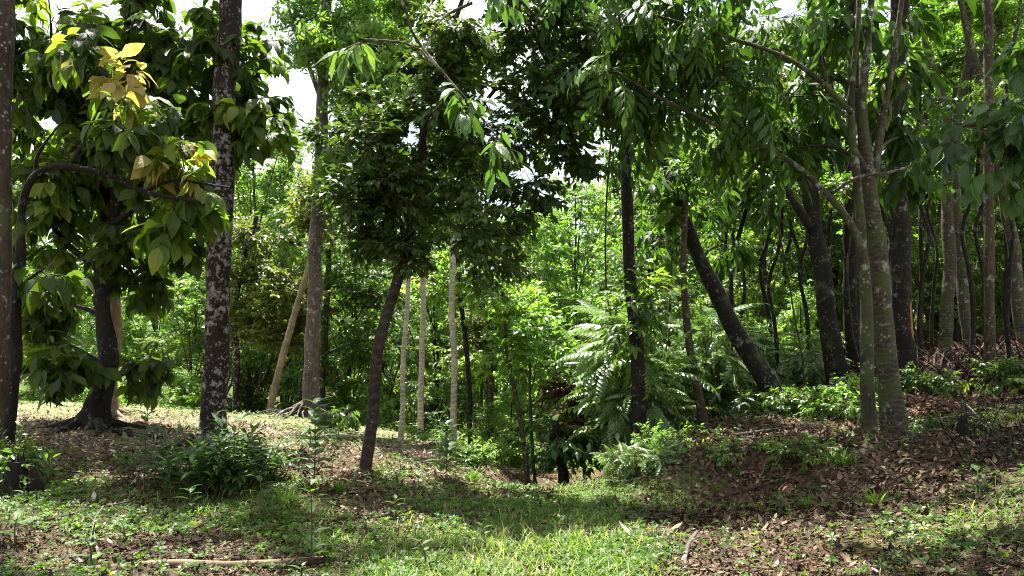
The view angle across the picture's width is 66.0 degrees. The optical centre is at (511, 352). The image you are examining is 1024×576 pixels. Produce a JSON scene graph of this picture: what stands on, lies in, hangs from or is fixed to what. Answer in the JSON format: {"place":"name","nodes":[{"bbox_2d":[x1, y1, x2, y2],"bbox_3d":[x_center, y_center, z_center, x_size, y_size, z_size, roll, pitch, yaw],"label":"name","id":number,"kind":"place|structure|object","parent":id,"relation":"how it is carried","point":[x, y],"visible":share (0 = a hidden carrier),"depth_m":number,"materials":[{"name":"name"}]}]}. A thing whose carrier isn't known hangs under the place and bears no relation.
{"place":"outdoors","nodes":[
{"label":"outdoors","id":0,"kind":"place"},
{"bbox_2d":[0,272,1023,575],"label":"ground","id":1,"kind":"structure","parent":0,"point":[684,476],"depth_m":8.23,"materials":[{"name":"soil"}]},
{"bbox_2d":[1,452,28,498],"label":"tree stump","id":2,"kind":"object","parent":1,"relation":"on","point":[11,482],"visible":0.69,"depth_m":7.91,"materials":[{"name":"wood"}]},
{"bbox_2d":[0,0,50,485],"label":"forest tree","id":3,"kind":"object","parent":1,"relation":"on","point":[7,26],"visible":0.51,"depth_m":8.56,"materials":[{"name":"brown plant"}]},
{"bbox_2d":[0,421,60,488],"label":"leafy bush","id":4,"kind":"object","parent":1,"relation":"on","point":[40,460],"visible":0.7,"depth_m":8.33,"materials":[{"name":"green plant"}]},
{"bbox_2d":[26,239,97,361],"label":"forest tree","id":5,"kind":"object","parent":1,"relation":"on","point":[87,329],"visible":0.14,"depth_m":29.98,"materials":[{"name":"green plant"}]},
{"bbox_2d":[23,14,211,416],"bbox_3d":[-7.323,-2.506,14.392,4.509,7.844,1.987,0,0,9],"label":"forest tree","id":6,"kind":"object","parent":1,"relation":"on","point":[116,316],"visible":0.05,"depth_m":14.15,"materials":[{"name":"green plant"}]},
{"bbox_2d":[5,25,231,459],"bbox_3d":[-4.802,-1.187,9.576,2.917,5.809,1.766,0,0,0],"label":"cocoa tree","id":7,"kind":"object","parent":1,"relation":"on","point":[167,169],"visible":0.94,"depth_m":9.33,"materials":[{"name":"green plant"}]},
{"bbox_2d":[101,424,196,486],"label":"leafy bush","id":8,"kind":"object","parent":1,"relation":"on","point":[162,452],"visible":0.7,"depth_m":8.24,"materials":[{"name":"green plant"}]},
{"bbox_2d":[11,0,307,437],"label":"cocoa tree","id":9,"kind":"object","parent":1,"relation":"on","point":[54,366],"visible":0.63,"depth_m":12.03,"materials":[{"name":"green plant"}]},
{"bbox_2d":[121,253,203,369],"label":"forest tree","id":10,"kind":"object","parent":1,"relation":"on","point":[130,351],"visible":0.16,"depth_m":29.61,"materials":[{"name":"green plant"}]},
{"bbox_2d":[132,267,231,407],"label":"forest tree","id":11,"kind":"object","parent":1,"relation":"on","point":[195,335],"visible":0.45,"depth_m":24.47,"materials":[{"name":"green plant"}]},
{"bbox_2d":[84,556,323,573],"bbox_3d":[-2.156,1.502,5.602,1.593,0.082,0.130,0,0,-13],"label":"fallen log","id":12,"kind":"object","parent":1,"relation":"on","point":[178,562],"visible":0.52,"depth_m":5.58,"materials":[{"name":"beige wood"}]},
{"bbox_2d":[163,0,259,447],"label":"forest tree","id":13,"kind":"object","parent":1,"relation":"on","point":[216,370],"visible":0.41,"depth_m":11.36,"materials":[{"name":"brown plant"}]},
{"bbox_2d":[155,410,284,497],"bbox_3d":[-2.946,1.023,7.911,1.306,0.880,1.276,0,0,0],"label":"leafy bush","id":14,"kind":"object","parent":1,"relation":"on","point":[222,470],"visible":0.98,"depth_m":7.66,"materials":[{"name":"green plant"}]},
{"bbox_2d":[227,352,272,414],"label":"leafy shrub","id":15,"kind":"object","parent":1,"relation":"on","point":[253,368],"visible":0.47,"depth_m":23.73,"materials":[{"name":"green plant"}]},
{"bbox_2d":[173,122,333,414],"bbox_3d":[-7.694,-2.219,23.820,4.636,9.996,4.779,0,0,-15],"label":"forest tree","id":16,"kind":"object","parent":1,"relation":"on","point":[268,188],"visible":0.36,"depth_m":23.90,"materials":[{"name":"green plant"}]},
{"bbox_2d":[224,426,306,481],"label":"leafy bush","id":17,"kind":"object","parent":1,"relation":"on","point":[271,473],"visible":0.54,"depth_m":8.41,"materials":[{"name":"green plant"}]},
{"bbox_2d":[199,210,343,413],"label":"forest tree","id":18,"kind":"object","parent":1,"relation":"on","point":[254,321],"visible":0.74,"depth_m":19.62,"materials":[{"name":"green plant"}]},
{"bbox_2d":[233,125,335,411],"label":"forest tree","id":19,"kind":"object","parent":1,"relation":"on","point":[265,256],"visible":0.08,"depth_m":27.79,"materials":[{"name":"green plant"}]},
{"bbox_2d":[260,359,326,414],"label":"leafy shrub","id":20,"kind":"object","parent":1,"relation":"on","point":[294,390],"visible":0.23,"depth_m":21.84,"materials":[{"name":"green plant"}]},
{"bbox_2d":[266,159,340,414],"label":"forest tree","id":21,"kind":"object","parent":1,"relation":"on","point":[303,219],"visible":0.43,"depth_m":18.46,"materials":[{"name":"green plant"}]},
{"bbox_2d":[284,397,337,486],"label":"sapling","id":22,"kind":"object","parent":1,"relation":"on","point":[315,419],"visible":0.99,"depth_m":8.20,"materials":[{"name":"green plant"}]},
{"bbox_2d":[263,189,413,408],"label":"forest tree","id":23,"kind":"object","parent":1,"relation":"on","point":[355,293],"visible":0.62,"depth_m":20.85,"materials":[{"name":"green plant"}]},
{"bbox_2d":[316,405,360,430],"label":"leafy bush","id":24,"kind":"object","parent":1,"relation":"on","point":[342,419],"visible":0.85,"depth_m":14.86,"materials":[{"name":"green plant"}]},
{"bbox_2d":[255,0,432,424],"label":"rubber tree","id":25,"kind":"object","parent":1,"relation":"on","point":[339,28],"visible":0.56,"depth_m":15.49,"materials":[{"name":"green plant"}]},
{"bbox_2d":[319,335,386,426],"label":"leafy shrub","id":26,"kind":"object","parent":1,"relation":"on","point":[344,387],"visible":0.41,"depth_m":20.77,"materials":[{"name":"green plant"}]},
{"bbox_2d":[319,244,412,426],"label":"forest tree","id":27,"kind":"object","parent":1,"relation":"on","point":[385,271],"visible":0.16,"depth_m":25.25,"materials":[{"name":"green plant"}]},
{"bbox_2d":[349,383,399,430],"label":"leafy shrub","id":28,"kind":"object","parent":1,"relation":"on","point":[385,400],"visible":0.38,"depth_m":19.96,"materials":[{"name":"green plant"}]},
{"bbox_2d":[329,218,441,429],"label":"forest tree","id":29,"kind":"object","parent":1,"relation":"on","point":[385,369],"visible":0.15,"depth_m":29.95,"materials":[{"name":"green plant"}]},
{"bbox_2d":[339,147,455,444],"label":"forest tree","id":30,"kind":"object","parent":1,"relation":"on","point":[403,366],"visible":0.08,"depth_m":13.98,"materials":[{"name":"green plant"}]},
{"bbox_2d":[383,381,445,435],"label":"leafy shrub","id":31,"kind":"object","parent":1,"relation":"on","point":[410,412],"visible":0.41,"depth_m":20.91,"materials":[{"name":"green plant"}]},
{"bbox_2d":[315,0,529,199],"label":"overhanging tree","id":32,"kind":"object","parent":1,"relation":"on","point":[354,53],"visible":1,"depth_m":4.99,"materials":[{"name":"green plant"}]},
{"bbox_2d":[378,242,473,439],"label":"forest tree","id":33,"kind":"object","parent":1,"relation":"on","point":[433,406],"visible":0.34,"depth_m":26.59,"materials":[{"name":"green plant"}]},
{"bbox_2d":[407,135,489,436],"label":"forest tree","id":34,"kind":"object","parent":1,"relation":"on","point":[420,422],"visible":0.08,"depth_m":15.96,"materials":[{"name":"green plant"}]},
{"bbox_2d":[292,0,623,476],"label":"forest tree","id":35,"kind":"object","parent":1,"relation":"on","point":[377,180],"visible":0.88,"depth_m":9.23,"materials":[{"name":"green plant"}]},
{"bbox_2d":[409,107,508,449],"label":"forest tree","id":36,"kind":"object","parent":1,"relation":"on","point":[454,370],"visible":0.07,"depth_m":13.97,"materials":[{"name":"green plant"}]},
{"bbox_2d":[400,227,527,443],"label":"forest tree","id":37,"kind":"object","parent":1,"relation":"on","point":[436,297],"visible":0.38,"depth_m":16.95,"materials":[{"name":"green plant"}]},
{"bbox_2d":[436,435,500,472],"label":"leafy bush","id":38,"kind":"object","parent":1,"relation":"on","point":[478,453],"visible":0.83,"depth_m":11.37,"materials":[{"name":"green plant"}]},
{"bbox_2d":[429,243,536,430],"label":"forest tree","id":39,"kind":"object","parent":1,"relation":"on","point":[480,326],"visible":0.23,"depth_m":18.59,"materials":[{"name":"green plant"}]},
{"bbox_2d":[432,261,537,439],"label":"forest tree","id":40,"kind":"object","parent":1,"relation":"on","point":[462,400],"visible":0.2,"depth_m":24.73,"materials":[{"name":"green plant"}]},
{"bbox_2d":[463,399,517,463],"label":"leafy shrub","id":41,"kind":"object","parent":1,"relation":"on","point":[486,414],"visible":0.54,"depth_m":16.95,"materials":[{"name":"green plant"}]},
{"bbox_2d":[436,281,557,445],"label":"forest tree","id":42,"kind":"object","parent":1,"relation":"on","point":[480,365],"visible":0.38,"depth_m":17.95,"materials":[{"name":"green plant"}]},
{"bbox_2d":[12,148,1002,410],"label":"forest","id":43,"kind":"object","parent":1,"relation":"on","point":[132,332],"visible":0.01,"depth_m":44.76,"materials":[{"name":"green plant"}]},
{"bbox_2d":[476,383,542,473],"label":"leafy shrub","id":44,"kind":"object","parent":1,"relation":"on","point":[516,460],"visible":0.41,"depth_m":18.25,"materials":[{"name":"green plant"}]},
{"bbox_2d":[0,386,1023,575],"bbox_3d":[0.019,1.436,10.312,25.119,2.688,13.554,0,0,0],"label":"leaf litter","id":45,"kind":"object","parent":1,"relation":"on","point":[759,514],"visible":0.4,"depth_m":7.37,"materials":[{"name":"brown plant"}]},
{"bbox_2d":[0,386,1023,575],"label":"ground cover","id":46,"kind":"object","parent":1,"relation":"on","point":[632,533],"visible":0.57,"depth_m":6.76,"materials":[{"name":"green plant"}]},
{"bbox_2d":[458,278,566,484],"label":"forest tree","id":47,"kind":"object","parent":1,"relation":"on","point":[522,330],"visible":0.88,"depth_m":13.55,"materials":[{"name":"green plant"}]},
{"bbox_2d":[493,299,581,486],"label":"forest tree","id":48,"kind":"object","parent":1,"relation":"on","point":[533,367],"visible":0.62,"depth_m":14.22,"materials":[{"name":"green plant"}]},
{"bbox_2d":[62,311,1014,473],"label":"undergrowth","id":49,"kind":"object","parent":1,"relation":"on","point":[425,435],"visible":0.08,"depth_m":21.80,"materials":[{"name":"green plant"}]},
{"bbox_2d":[482,208,596,441],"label":"forest tree","id":50,"kind":"object","parent":1,"relation":"on","point":[548,269],"visible":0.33,"depth_m":27.44,"materials":[{"name":"green plant"}]},
{"bbox_2d":[497,404,602,489],"bbox_3d":[0.833,1.853,14.152,1.723,1.957,2.793,0,0,-34],"label":"dark shrub","id":51,"kind":"object","parent":1,"relation":"on","point":[554,454],"visible":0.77,"depth_m":13.69,"materials":[{"name":"green plant"}]},
{"bbox_2d":[536,369,599,484],"bbox_3d":[1.266,1.514,14.183,1.705,2.535,1.281,0,0,0],"label":"dead bush","id":52,"kind":"object","parent":1,"relation":"on","point":[555,391],"visible":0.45,"depth_m":14.05,"materials":[{"name":"red plant"}]},
{"bbox_2d":[525,174,620,419],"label":"forest tree","id":53,"kind":"object","parent":1,"relation":"on","point":[578,253],"visible":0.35,"depth_m":30.65,"materials":[{"name":"green plant"}]},
{"bbox_2d":[565,247,669,449],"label":"forest tree","id":54,"kind":"object","parent":1,"relation":"on","point":[575,322],"visible":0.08,"depth_m":25.68,"materials":[{"name":"green plant"}]},
{"bbox_2d":[562,351,688,467],"bbox_3d":[1.907,1.151,13.249,2.005,2.364,2.075,0,0,-21],"label":"fern shrub","id":55,"kind":"object","parent":1,"relation":"on","point":[603,418],"visible":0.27,"depth_m":12.89,"materials":[{"name":"green plant"}]},
{"bbox_2d":[535,283,720,451],"bbox_3d":[2.161,0.750,14.745,3.471,3.954,3.353,0,0,-8],"label":"fern shrub","id":56,"kind":"object","parent":1,"relation":"on","point":[582,328],"visible":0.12,"depth_m":14.28,"materials":[{"name":"green plant"}]},
{"bbox_2d":[549,304,719,452],"bbox_3d":[1.899,0.741,12.881,2.730,3.109,2.637,0,0,22],"label":"fern shrub","id":57,"kind":"object","parent":1,"relation":"on","point":[598,370],"visible":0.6,"depth_m":12.47,"materials":[{"name":"green plant"}]},
{"bbox_2d":[563,57,708,329],"bbox_3d":[5.138,-4.912,33.880,6.005,16.671,6.563,0,0,-21],"label":"forest tree","id":58,"kind":"object","parent":1,"relation":"on","point":[614,190],"visible":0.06,"depth_m":34.17,"materials":[{"name":"green plant"}]},
{"bbox_2d":[589,427,687,480],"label":"leafy bush","id":59,"kind":"object","parent":1,"relation":"on","point":[629,458],"visible":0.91,"depth_m":9.79,"materials":[{"name":"green plant"}]},
{"bbox_2d":[583,0,715,449],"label":"forest tree","id":60,"kind":"object","parent":1,"relation":"on","point":[636,324],"visible":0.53,"depth_m":11.92,"materials":[{"name":"green plant"}]},
{"bbox_2d":[587,166,729,439],"bbox_3d":[3.803,-0.885,19.973,3.655,8.168,3.707,0,0,16],"label":"forest tree","id":61,"kind":"object","parent":1,"relation":"on","point":[617,258],"visible":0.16,"depth_m":19.87,"materials":[{"name":"green plant"}]},
{"bbox_2d":[591,129,757,352],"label":"forest tree","id":62,"kind":"object","parent":1,"relation":"on","point":[600,243],"visible":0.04,"depth_m":26.58,"materials":[{"name":"green plant"}]},
{"bbox_2d":[630,418,726,449],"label":"leafy bush","id":63,"kind":"object","parent":1,"relation":"on","point":[668,438],"visible":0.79,"depth_m":10.31,"materials":[{"name":"green plant"}]},
{"bbox_2d":[608,139,758,426],"bbox_3d":[2.876,-0.998,13.112,2.459,5.040,1.462,0,0,27],"label":"forest tree","id":64,"kind":"object","parent":1,"relation":"on","point":[685,173],"visible":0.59,"depth_m":12.96,"materials":[{"name":"green plant"}]},
{"bbox_2d":[633,131,796,413],"bbox_3d":[3.940,-1.341,13.898,3.942,5.595,2.692,0,0,0],"label":"forest tree","id":65,"kind":"object","parent":1,"relation":"on","point":[759,368],"visible":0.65,"depth_m":13.44,"materials":[{"name":"green plant"}]},
{"bbox_2d":[505,0,926,447],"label":"langsat tree","id":66,"kind":"object","parent":1,"relation":"on","point":[696,59],"visible":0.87,"depth_m":9.28,"materials":[{"name":"green plant"}]},
{"bbox_2d":[666,303,785,418],"bbox_3d":[3.902,0.561,15.100,2.628,2.993,2.538,0,0,42],"label":"fern shrub","id":67,"kind":"object","parent":1,"relation":"on","point":[726,365],"visible":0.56,"depth_m":14.61,"materials":[{"name":"green plant"}]},
{"bbox_2d":[669,186,797,376],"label":"forest tree","id":68,"kind":"object","parent":1,"relation":"on","point":[716,255],"visible":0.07,"depth_m":23.53,"materials":[{"name":"green plant"}]},
{"bbox_2d":[702,431,769,467],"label":"leafy bush","id":69,"kind":"object","parent":1,"relation":"on","point":[724,455],"visible":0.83,"depth_m":9.27,"materials":[{"name":"green plant"}]},
{"bbox_2d":[692,189,812,355],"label":"forest tree","id":70,"kind":"object","parent":1,"relation":"on","point":[751,289],"visible":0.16,"depth_m":20.62,"materials":[{"name":"green plant"}]},
{"bbox_2d":[689,133,832,418],"bbox_3d":[4.912,-1.408,15.869,2.277,6.901,2.571,0,0,-35],"label":"forest tree","id":71,"kind":"object","parent":1,"relation":"on","point":[747,204],"visible":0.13,"depth_m":15.86,"materials":[{"name":"green plant"}]},
{"bbox_2d":[746,136,799,377],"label":"slender tree","id":72,"kind":"object","parent":1,"relation":"on","point":[773,223],"visible":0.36,"depth_m":15.13,"materials":[{"name":"green plant"}]},
{"bbox_2d":[733,331,814,412],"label":"fern shrub","id":73,"kind":"object","parent":1,"relation":"on","point":[782,375],"visible":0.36,"depth_m":15.24,"materials":[{"name":"green plant"}]},
{"bbox_2d":[702,0,852,397],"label":"forest tree","id":74,"kind":"object","parent":1,"relation":"on","point":[831,341],"visible":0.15,"depth_m":14.36,"materials":[{"name":"green plant"}]},
{"bbox_2d":[698,117,857,328],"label":"forest tree","id":75,"kind":"object","parent":1,"relation":"on","point":[808,267],"visible":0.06,"depth_m":28.80,"materials":[{"name":"green plant"}]},
{"bbox_2d":[754,382,838,416],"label":"leafy bush","id":76,"kind":"object","parent":1,"relation":"on","point":[785,403],"visible":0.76,"depth_m":12.41,"materials":[{"name":"green plant"}]},
{"bbox_2d":[759,429,843,476],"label":"leafy bush","id":77,"kind":"object","parent":1,"relation":"on","point":[786,450],"visible":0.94,"depth_m":8.84,"materials":[{"name":"green plant"}]},
{"bbox_2d":[753,279,850,394],"bbox_3d":[6.271,0.069,16.470,2.203,3.173,2.424,0,0,43],"label":"leafy shrub","id":78,"kind":"object","parent":1,"relation":"on","point":[798,310],"visible":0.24,"depth_m":16.25,"materials":[{"name":"green plant"}]},
{"bbox_2d":[779,334,851,393],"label":"fern shrub","id":79,"kind":"object","parent":1,"relation":"on","point":[813,371],"visible":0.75,"depth_m":15.00,"materials":[{"name":"green plant"}]},
{"bbox_2d":[771,114,888,350],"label":"forest tree","id":80,"kind":"object","parent":1,"relation":"on","point":[837,271],"visible":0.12,"depth_m":26.59,"materials":[{"name":"green plant"}]},
{"bbox_2d":[797,373,878,421],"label":"leafy bush","id":81,"kind":"object","parent":1,"relation":"on","point":[831,410],"visible":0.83,"depth_m":11.78,"materials":[{"name":"green plant"}]},
{"bbox_2d":[802,144,910,378],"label":"forest tree","id":82,"kind":"object","parent":1,"relation":"on","point":[831,183],"visible":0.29,"depth_m":14.52,"materials":[{"name":"green plant"}]},
{"bbox_2d":[808,65,942,344],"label":"forest tree","id":83,"kind":"object","parent":1,"relation":"on","point":[838,294],"visible":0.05,"depth_m":25.02,"materials":[{"name":"green plant"}]},
{"bbox_2d":[745,0,1015,445],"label":"langsat tree","id":84,"kind":"object","parent":1,"relation":"on","point":[887,128],"visible":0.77,"depth_m":9.91,"materials":[{"name":"green plant"}]},
{"bbox_2d":[841,0,919,377],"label":"forest tree","id":85,"kind":"object","parent":1,"relation":"on","point":[849,206],"visible":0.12,"depth_m":15.41,"materials":[{"name":"green plant"}]},
{"bbox_2d":[762,325,1023,407],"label":"dead bracken","id":86,"kind":"object","parent":1,"relation":"on","point":[960,363],"visible":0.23,"depth_m":14.75,"materials":[{"name":"brown plant"}]},
{"bbox_2d":[871,68,962,374],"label":"slender tree","id":87,"kind":"object","parent":1,"relation":"on","point":[928,132],"visible":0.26,"depth_m":15.23,"materials":[{"name":"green plant"}]},
{"bbox_2d":[875,0,962,395],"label":"forest tree","id":88,"kind":"object","parent":1,"relation":"on","point":[900,235],"visible":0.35,"depth_m":13.37,"materials":[{"name":"brown plant"}]},
{"bbox_2d":[822,2,1023,358],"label":"forest tree","id":89,"kind":"object","parent":1,"relation":"on","point":[935,217],"visible":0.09,"depth_m":22.35,"materials":[{"name":"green plant"}]},
{"bbox_2d":[905,117,957,374],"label":"slender tree","id":90,"kind":"object","parent":1,"relation":"on","point":[933,294],"visible":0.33,"depth_m":16.04,"materials":[{"name":"green plant"}]},
{"bbox_2d":[899,361,980,398],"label":"leafy bush","id":91,"kind":"object","parent":1,"relation":"on","point":[931,383],"visible":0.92,"depth_m":12.73,"materials":[{"name":"green plant"}]},
{"bbox_2d":[903,387,976,422],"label":"leafy bush","id":92,"kind":"object","parent":1,"relation":"on","point":[938,405],"visible":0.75,"depth_m":11.15,"materials":[{"name":"green plant"}]},
{"bbox_2d":[874,0,1023,369],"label":"forest tree","id":93,"kind":"object","parent":1,"relation":"on","point":[946,319],"visible":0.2,"depth_m":16.93,"materials":[{"name":"green plant"}]},
{"bbox_2d":[908,2,1008,354],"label":"forest tree","id":94,"kind":"object","parent":1,"relation":"on","point":[962,285],"visible":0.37,"depth_m":18.89,"materials":[{"name":"green plant"}]},
{"bbox_2d":[904,40,1023,222],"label":"overhanging tree","id":95,"kind":"object","parent":1,"relation":"on","point":[1004,130],"visible":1,"depth_m":5.43,"materials":[{"name":"green plant"}]},
{"bbox_2d":[906,405,1023,435],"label":"leafy bush","id":96,"kind":"object","parent":1,"relation":"on","point":[919,425],"visible":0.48,"depth_m":9.79,"materials":[{"name":"green plant"}]},
{"bbox_2d":[910,388,1023,464],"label":"brush heap","id":97,"kind":"object","parent":1,"relation":"on","point":[981,428],"visible":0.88,"depth_m":8.56,"materials":[{"name":"brown plant"}]},
{"bbox_2d":[930,53,1012,381],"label":"slender tree","id":98,"kind":"object","parent":1,"relation":"on","point":[975,143],"visible":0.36,"depth_m":15.31,"materials":[{"name":"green plant"}]},
{"bbox_2d":[930,25,1023,344],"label":"forest tree","id":99,"kind":"object","parent":1,"relation":"on","point":[969,234],"visible":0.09,"depth_m":23.70,"materials":[{"name":"green plant"}]},
{"bbox_2d":[953,0,1023,359],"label":"forest tree","id":100,"kind":"object","parent":1,"relation":"on","point":[1017,299],"visible":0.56,"depth_m":16.37,"materials":[{"name":"green plant"}]},
{"bbox_2d":[983,0,996,393],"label":"forest tree","id":101,"kind":"object","parent":1,"relation":"on","point":[989,269],"visible":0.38,"depth_m":13.44,"materials":[{"name":"brown plant"}]},
{"bbox_2d":[961,14,1023,304],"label":"forest tree","id":102,"kind":"object","parent":1,"relation":"on","point":[1000,256],"visible":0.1,"depth_m":22.08,"materials":[{"name":"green plant"}]},
{"bbox_2d":[962,75,1023,364],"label":"slender tree","id":103,"kind":"object","parent":1,"relation":"on","point":[976,99],"visible":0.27,"depth_m":14.64,"materials":[{"name":"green plant"}]},
{"bbox_2d":[964,348,1023,396],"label":"leafy bush","id":104,"kind":"object","parent":1,"relation":"on","point":[1011,374],"visible":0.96,"depth_m":12.62,"materials":[{"name":"green plant"}]},
{"bbox_2d":[0,402,1023,575],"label":"grass","id":105,"kind":"structure","parent":0,"point":[542,542],"depth_m":6.17,"materials":[{"name":"green plant"}]},
{"bbox_2d":[12,0,1012,300],"label":"sky","id":106,"kind":"structure","parent":0,"point":[301,88],"materials":[{"name":"white"}]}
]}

